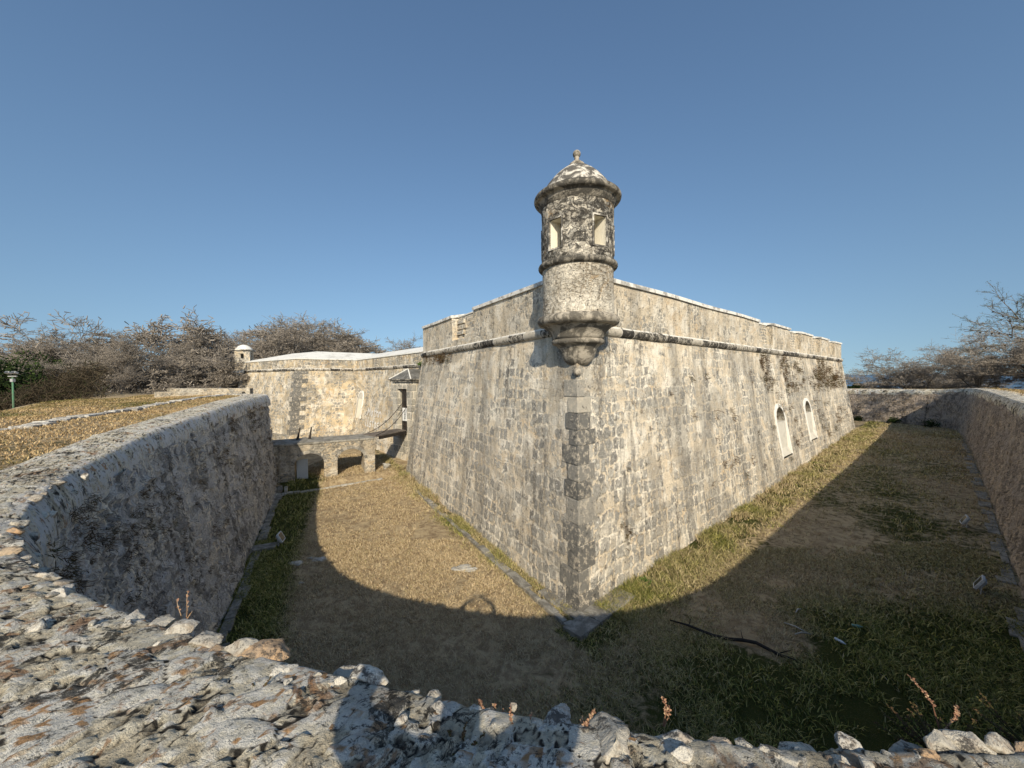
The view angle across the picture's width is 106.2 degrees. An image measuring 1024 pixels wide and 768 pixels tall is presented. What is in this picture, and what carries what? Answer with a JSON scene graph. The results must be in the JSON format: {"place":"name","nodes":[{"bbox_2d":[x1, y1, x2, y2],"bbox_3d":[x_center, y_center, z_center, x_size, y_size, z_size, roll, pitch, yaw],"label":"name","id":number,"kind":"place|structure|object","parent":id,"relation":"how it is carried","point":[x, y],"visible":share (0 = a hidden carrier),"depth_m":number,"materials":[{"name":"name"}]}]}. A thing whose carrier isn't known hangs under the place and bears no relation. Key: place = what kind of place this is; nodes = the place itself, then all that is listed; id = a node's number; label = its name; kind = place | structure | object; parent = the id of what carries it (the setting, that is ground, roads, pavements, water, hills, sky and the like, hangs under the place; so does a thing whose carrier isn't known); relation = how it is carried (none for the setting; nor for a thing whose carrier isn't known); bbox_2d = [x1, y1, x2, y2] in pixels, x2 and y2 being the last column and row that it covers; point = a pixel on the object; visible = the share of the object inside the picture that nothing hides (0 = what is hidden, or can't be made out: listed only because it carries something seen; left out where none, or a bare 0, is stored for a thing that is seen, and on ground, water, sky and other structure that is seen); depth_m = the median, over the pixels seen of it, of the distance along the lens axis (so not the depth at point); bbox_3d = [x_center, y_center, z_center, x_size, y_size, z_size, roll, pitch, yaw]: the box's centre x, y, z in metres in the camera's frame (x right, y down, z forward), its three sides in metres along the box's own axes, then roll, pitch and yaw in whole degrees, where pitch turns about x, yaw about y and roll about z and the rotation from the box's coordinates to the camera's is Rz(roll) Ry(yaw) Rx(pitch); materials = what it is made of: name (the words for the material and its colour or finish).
{"place":"outdoors","nodes":[
{"label":"outdoors","id":0,"kind":"place"},
{"bbox_2d":[0,388,1023,754],"bbox_3d":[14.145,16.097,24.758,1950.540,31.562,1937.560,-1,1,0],"label":"ground","id":1,"kind":"structure","parent":0,"point":[860,710],"depth_m":10.24,"materials":[{"name":"green plant"}]},
{"bbox_2d":[4,371,18,407],"bbox_3d":[-31.392,0.947,24.166,0.680,3.494,0.254,-1,1,0],"label":"street lamp","id":2,"kind":"object","parent":1,"relation":"on","point":[12,380],"visible":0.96,"depth_m":24.16,"materials":[{"name":"green metal"}]},
{"bbox_2d":[0,355,46,409],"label":"dark bush","id":3,"kind":"object","parent":1,"relation":"on","point":[25,376],"visible":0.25,"depth_m":30.06,"materials":[{"name":"green plant"}]},
{"bbox_2d":[0,355,77,381],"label":"bare tree","id":4,"kind":"object","parent":1,"relation":"on","point":[48,367],"visible":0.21,"depth_m":32.75,"materials":[{"name":"brown plant"}]},
{"bbox_2d":[1,347,80,377],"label":"dark bush","id":5,"kind":"object","parent":1,"relation":"on","point":[44,359],"visible":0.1,"depth_m":35.91,"materials":[{"name":"brown plant"}]},
{"bbox_2d":[0,343,116,381],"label":"bare tree","id":6,"kind":"object","parent":1,"relation":"on","point":[53,353],"visible":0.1,"depth_m":39.66,"materials":[{"name":"brown plant"}]},
{"bbox_2d":[0,326,117,356],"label":"bare tree","id":7,"kind":"object","parent":1,"relation":"on","point":[46,338],"visible":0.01,"depth_m":55.04,"materials":[{"name":"brown plant"}]},
{"bbox_2d":[0,357,119,410],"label":"undergrowth","id":8,"kind":"object","parent":1,"relation":"on","point":[67,385],"visible":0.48,"depth_m":27.75,"materials":[{"name":"plant"}]},
{"bbox_2d":[0,316,124,367],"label":"bare tree","id":9,"kind":"object","parent":1,"relation":"on","point":[52,346],"visible":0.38,"depth_m":41.61,"materials":[{"name":"brown plant"}]},
{"bbox_2d":[0,394,228,430],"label":"stone curb","id":10,"kind":"structure","parent":1,"relation":"on","point":[35,424],"depth_m":11.84,"materials":[{"name":"grey stone"}]},
{"bbox_2d":[0,394,241,469],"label":"bank grass","id":11,"kind":"structure","parent":1,"relation":"on","point":[62,404],"depth_m":12.40,"materials":[{"name":"plant"}]},
{"bbox_2d":[67,331,174,390],"bbox_3d":[-37.838,-2.051,37.136,7.172,6.257,6.696,0,1,3],"label":"bare tree","id":12,"kind":"object","parent":1,"relation":"on","point":[121,358],"visible":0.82,"depth_m":36.84,"materials":[{"name":"brown plant"}]},
{"bbox_2d":[103,365,151,393],"bbox_3d":[-31.581,-0.339,31.445,2.752,2.400,2.569,-1,1,-5],"label":"bare tree","id":13,"kind":"object","parent":1,"relation":"on","point":[127,377],"visible":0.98,"depth_m":31.38,"materials":[{"name":"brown plant"}]},
{"bbox_2d":[0,305,261,390],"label":"bare tree","id":14,"kind":"object","parent":1,"relation":"on","point":[206,337],"visible":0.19,"depth_m":46.01,"materials":[{"name":"brown plant"}]},
{"bbox_2d":[75,345,214,392],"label":"bare tree","id":15,"kind":"object","parent":1,"relation":"on","point":[180,379],"visible":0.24,"depth_m":40.01,"materials":[{"name":"brown plant"}]},
{"bbox_2d":[54,344,249,393],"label":"bare tree","id":16,"kind":"object","parent":1,"relation":"on","point":[225,366],"visible":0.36,"depth_m":40.31,"materials":[{"name":"brown plant"}]},
{"bbox_2d":[123,331,238,393],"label":"bare tree","id":17,"kind":"object","parent":1,"relation":"on","point":[174,357],"visible":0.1,"depth_m":43.30,"materials":[{"name":"brown plant"}]},
{"bbox_2d":[154,388,252,397],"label":"parapet wall","id":18,"kind":"structure","parent":1,"relation":"on","point":[187,391],"depth_m":22.83,"materials":[{"name":"beige stone"}]},
{"bbox_2d":[180,329,270,387],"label":"bare tree","id":19,"kind":"object","parent":1,"relation":"on","point":[230,346],"visible":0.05,"depth_m":62.06,"materials":[{"name":"brown plant"}]},
{"bbox_2d":[183,324,310,387],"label":"bare tree","id":20,"kind":"object","parent":1,"relation":"on","point":[263,355],"visible":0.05,"depth_m":58.13,"materials":[{"name":"brown plant"}]},
{"bbox_2d":[250,542,276,551],"bbox_3d":[-9.491,6.184,14.447,1.100,0.140,0.500,-1,1,-26],"label":"slab","id":21,"kind":"object","parent":1,"relation":"on","point":[260,547],"depth_m":14.43,"materials":[{"name":"stone"}]},
{"bbox_2d":[232,324,314,363],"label":"bare tree","id":22,"kind":"object","parent":1,"relation":"on","point":[268,342],"visible":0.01,"depth_m":69.62,"materials":[{"name":"brown plant"}]},
{"bbox_2d":[276,531,285,545],"bbox_3d":[-8.932,5.961,14.847,0.256,0.467,0.493,-1,1,-15],"label":"floodlight","id":23,"kind":"object","parent":1,"relation":"on","point":[280,537],"visible":0.96,"depth_m":14.76,"materials":[{"name":"metal"}]},
{"bbox_2d":[226,315,346,359],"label":"bare tree","id":24,"kind":"object","parent":1,"relation":"on","point":[305,327],"visible":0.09,"depth_m":70.55,"materials":[{"name":"brown plant"}]},
{"bbox_2d":[254,320,328,340],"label":"bare tree","id":25,"kind":"object","parent":1,"relation":"on","point":[312,329],"visible":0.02,"depth_m":97.21,"materials":[{"name":"brown plant"}]},
{"bbox_2d":[247,320,343,350],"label":"bare tree","id":26,"kind":"object","parent":1,"relation":"on","point":[294,338],"visible":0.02,"depth_m":88.69,"materials":[{"name":"brown plant"}]},
{"bbox_2d":[297,459,307,478],"bbox_3d":[-12.537,5.121,23.007,0.604,1.238,0.154,-1,1,-25],"label":"panel","id":27,"kind":"object","parent":1,"relation":"on","point":[302,468],"visible":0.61,"depth_m":22.99,"materials":[{"name":"concrete"}]},
{"bbox_2d":[288,556,325,565],"bbox_3d":[-7.269,6.236,13.584,1.579,0.140,0.776,-1,1,0],"label":"limestone outcrop","id":28,"kind":"object","parent":1,"relation":"on","point":[322,558],"visible":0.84,"depth_m":13.54,"materials":[{"name":"grey stone"}]},
{"bbox_2d":[227,317,387,387],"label":"bare tree","id":29,"kind":"object","parent":1,"relation":"on","point":[347,336],"visible":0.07,"depth_m":73.40,"materials":[{"name":"brown plant"}]},
{"bbox_2d":[231,310,384,358],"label":"bare tree","id":30,"kind":"object","parent":1,"relation":"on","point":[369,348],"visible":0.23,"depth_m":64.76,"materials":[{"name":"brown plant"}]},
{"bbox_2d":[272,434,374,482],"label":"stone bridge","id":31,"kind":"structure","parent":1,"relation":"on","point":[329,450],"depth_m":23.28,"materials":[{"name":"beige stone"}]},
{"bbox_2d":[275,478,382,495],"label":"stone kerb","id":32,"kind":"structure","parent":1,"relation":"on","point":[295,492],"depth_m":21.85,"materials":[{"name":"stone"}]},
{"bbox_2d":[383,463,390,468],"bbox_3d":[-8.292,5.433,25.390,0.420,0.502,0.579,0,1,37],"label":"boulder","id":33,"kind":"object","parent":1,"relation":"on","point":[386,465],"visible":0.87,"depth_m":25.24,"materials":[{"name":"stone"}]},
{"bbox_2d":[376,334,422,353],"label":"bare tree","id":34,"kind":"object","parent":1,"relation":"on","point":[391,342],"visible":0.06,"depth_m":87.83,"materials":[{"name":"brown plant"}]},
{"bbox_2d":[384,337,418,351],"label":"bare tree","id":35,"kind":"object","parent":1,"relation":"on","point":[395,349],"visible":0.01,"depth_m":89.22,"materials":[{"name":"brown plant"}]},
{"bbox_2d":[451,564,477,571],"bbox_3d":[-1.635,6.207,12.943,0.974,0.138,0.502,-1,1,0],"label":"limestone outcrop","id":36,"kind":"object","parent":1,"relation":"on","point":[461,567],"visible":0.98,"depth_m":12.87,"materials":[{"name":"beige stone"}]},
{"bbox_2d":[0,388,1023,767],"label":"moat wall","id":37,"kind":"structure","parent":1,"relation":"on","point":[98,674],"depth_m":1.94,"materials":[{"name":"stone"}]},
{"bbox_2d":[45,403,277,608],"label":"wall weeds","id":38,"kind":"object","parent":37,"relation":"attached to","point":[95,500],"depth_m":6.14,"materials":[{"name":"plant"}]},
{"bbox_2d":[175,591,192,618],"bbox_3d":[-2.012,1.378,2.360,0.117,0.213,0.037,0,1,8],"label":"dry weed","id":39,"kind":"object","parent":37,"relation":"attached to","point":[187,595],"visible":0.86,"depth_m":2.36,"materials":[{"name":"beige plant"}]},
{"bbox_2d":[447,721,485,755],"bbox_3d":[-0.167,1.356,1.459,0.143,0.091,0.101,-1,1,-22],"label":"dry weed","id":40,"kind":"object","parent":37,"relation":"attached to","point":[463,733],"visible":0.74,"depth_m":1.47,"materials":[{"name":"brown plant"}]},
{"bbox_2d":[478,699,504,711],"bbox_3d":[-0.085,1.399,1.638,0.114,0.100,0.061,-1,1,-13],"label":"dry weed","id":41,"kind":"object","parent":37,"relation":"on","point":[481,703],"visible":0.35,"depth_m":1.65,"materials":[{"name":"brown plant"}]},
{"bbox_2d":[508,704,532,723],"bbox_3d":[0.036,1.368,1.553,0.103,0.159,0.057,-1,1,-31],"label":"dry weed","id":42,"kind":"object","parent":37,"relation":"on","point":[510,714],"visible":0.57,"depth_m":1.54,"materials":[{"name":"beige plant"}]},
{"bbox_2d":[579,708,595,726],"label":"dry weed","id":43,"kind":"object","parent":37,"relation":"on","point":[588,719],"visible":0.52,"depth_m":1.54,"materials":[{"name":"beige plant"}]},
{"bbox_2d":[661,696,671,726],"bbox_3d":[0.682,1.442,1.700,0.050,0.133,0.033,-1,1,-35],"label":"dry weed","id":44,"kind":"object","parent":37,"relation":"on","point":[666,708],"visible":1,"depth_m":1.69,"materials":[{"name":"beige plant"}]},
{"bbox_2d":[871,701,977,747],"bbox_3d":[1.778,1.500,1.652,0.376,0.160,0.331,-1,1,0],"label":"dry bush","id":45,"kind":"object","parent":37,"relation":"attached to","point":[914,733],"visible":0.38,"depth_m":1.68,"materials":[{"name":"brown plant"}]},
{"bbox_2d":[907,674,959,728],"bbox_3d":[1.843,1.388,1.673,0.203,0.222,0.047,0,1,6],"label":"dry weed","id":46,"kind":"object","parent":37,"relation":"attached to","point":[956,714],"visible":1,"depth_m":1.67,"materials":[{"name":"beige plant"}]},
{"bbox_2d":[859,387,1023,395],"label":"bank grass","id":47,"kind":"structure","parent":37,"relation":"on","point":[1020,391],"depth_m":32.28,"materials":[{"name":"plant"}]},
{"bbox_2d":[972,690,1023,747],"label":"dry bush","id":48,"kind":"object","parent":37,"relation":"attached to","point":[1011,737],"visible":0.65,"depth_m":1.71,"materials":[{"name":"brown plant"}]},
{"bbox_2d":[232,150,854,641],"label":"fort","id":49,"kind":"structure","parent":1,"relation":"on","point":[528,440],"depth_m":15.30,"materials":[{"name":"stone"}]},
{"bbox_2d":[354,390,363,418],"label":"blind window","id":50,"kind":"structure","parent":49,"relation":"in","point":[361,397],"depth_m":37.84,"materials":[{"name":"beige paint"}]},
{"bbox_2d":[363,405,406,438],"bbox_3d":[-8.722,2.300,26.812,1.653,2.606,4.101,0,1,22],"label":"drawbridge","id":51,"kind":"object","parent":49,"relation":"attached to","point":[386,433],"visible":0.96,"depth_m":26.37,"materials":[{"name":"brown wood"}]},
{"bbox_2d":[422,348,850,549],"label":"wall weeds","id":52,"kind":"object","parent":49,"relation":"attached to","point":[819,373],"depth_m":27.02,"materials":[{"name":"plant"}]},
{"bbox_2d":[774,404,792,459],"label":"blind window","id":53,"kind":"structure","parent":49,"relation":"in","point":[781,423],"depth_m":24.62,"materials":[{"name":"paint"}]},
{"bbox_2d":[803,398,817,440],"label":"blind window","id":54,"kind":"structure","parent":49,"relation":"in","point":[810,422],"depth_m":29.48,"materials":[{"name":"paint"}]},
{"bbox_2d":[385,427,881,634],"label":"tall grass","id":55,"kind":"structure","parent":1,"relation":"on","point":[714,539],"depth_m":15.39,"materials":[{"name":"green plant"}]},
{"bbox_2d":[638,575,651,586],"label":"leafy plant","id":56,"kind":"object","parent":1,"relation":"on","point":[645,579],"visible":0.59,"depth_m":11.77,"materials":[{"name":"green plant"}]},
{"bbox_2d":[670,619,803,662],"bbox_3d":[5.340,6.125,9.358,2.779,0.174,0.391,0,1,30],"label":"fallen branch","id":57,"kind":"object","parent":1,"relation":"on","point":[742,639],"visible":1,"depth_m":9.18,"materials":[{"name":"brown wood"}]},
{"bbox_2d":[784,622,809,634],"bbox_3d":[7.139,6.110,9.646,0.048,0.064,0.543,-1,1,-39],"label":"stick","id":58,"kind":"object","parent":1,"relation":"on","point":[795,626],"visible":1,"depth_m":9.66,"materials":[{"name":"wood"}]},
{"bbox_2d":[834,637,845,644],"bbox_3d":[7.803,6.115,9.145,0.068,0.068,0.225,-1,1,-23],"label":"plastic bottle","id":59,"kind":"object","parent":1,"relation":"on","point":[838,640],"visible":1,"depth_m":9.14,"materials":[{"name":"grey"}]},
{"bbox_2d":[847,383,865,388],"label":"dark bush","id":60,"kind":"object","parent":1,"relation":"on","point":[855,386],"visible":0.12,"depth_m":63.91,"materials":[{"name":"green plant"}]},
{"bbox_2d":[854,416,863,420],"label":"shrub","id":61,"kind":"object","parent":1,"relation":"on","point":[857,418],"visible":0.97,"depth_m":48.10,"materials":[{"name":"green plant"}]},
{"bbox_2d":[886,417,901,423],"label":"shrub","id":62,"kind":"object","parent":1,"relation":"on","point":[891,419],"visible":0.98,"depth_m":44.97,"materials":[{"name":"green plant"}]},
{"bbox_2d":[844,345,981,388],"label":"bare tree","id":63,"kind":"object","parent":1,"relation":"on","point":[898,377],"visible":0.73,"depth_m":57.70,"materials":[{"name":"brown plant"}]},
{"bbox_2d":[857,363,982,388],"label":"bare tree","id":64,"kind":"object","parent":1,"relation":"on","point":[887,387],"visible":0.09,"depth_m":60.46,"materials":[{"name":"brown plant"}]},
{"bbox_2d":[921,418,940,427],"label":"shrub","id":65,"kind":"object","parent":1,"relation":"on","point":[929,423],"visible":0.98,"depth_m":41.40,"materials":[{"name":"green plant"}]},
{"bbox_2d":[894,329,1023,388],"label":"bare tree","id":66,"kind":"object","parent":1,"relation":"on","point":[948,369],"visible":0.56,"depth_m":50.32,"materials":[{"name":"brown plant"}]},
{"bbox_2d":[897,340,1020,388],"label":"bare tree","id":67,"kind":"object","parent":1,"relation":"on","point":[953,372],"visible":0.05,"depth_m":65.77,"materials":[{"name":"brown plant"}]},
{"bbox_2d":[959,514,970,527],"bbox_3d":[18.245,5.523,15.499,0.256,0.467,0.493,0,1,42],"label":"floodlight","id":68,"kind":"object","parent":1,"relation":"on","point":[965,519],"visible":1,"depth_m":15.41,"materials":[{"name":"metal"}]},
{"bbox_2d":[926,319,1023,375],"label":"bare tree","id":69,"kind":"object","parent":1,"relation":"on","point":[1016,353],"visible":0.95,"depth_m":41.81,"materials":[{"name":"brown plant"}]},
{"bbox_2d":[973,575,986,594],"bbox_3d":[13.448,5.761,11.053,0.493,0.467,0.256,-1,1,-40],"label":"floodlight","id":70,"kind":"object","parent":1,"relation":"on","point":[980,583],"visible":1,"depth_m":10.96,"materials":[{"name":"metal"}]},
{"bbox_2d":[950,280,1023,355],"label":"leafing tree","id":71,"kind":"object","parent":1,"relation":"on","point":[1008,317],"visible":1,"depth_m":29.66,"materials":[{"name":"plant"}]},
{"bbox_2d":[967,324,1023,379],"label":"bare tree","id":72,"kind":"object","parent":1,"relation":"on","point":[1014,376],"visible":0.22,"depth_m":45.75,"materials":[{"name":"brown plant"}]},
{"bbox_2d":[0,0,1023,374],"label":"sky","id":73,"kind":"structure","parent":0,"point":[850,173],"materials":[{"name":"blue"}]},
{"bbox_2d":[845,375,1023,388],"bbox_3d":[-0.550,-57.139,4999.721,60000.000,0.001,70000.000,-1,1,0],"label":"sea","id":74,"kind":"structure","parent":0,"point":[1012,386],"depth_m":1044.42,"materials":[{"name":"blue liquid"}]}
]}

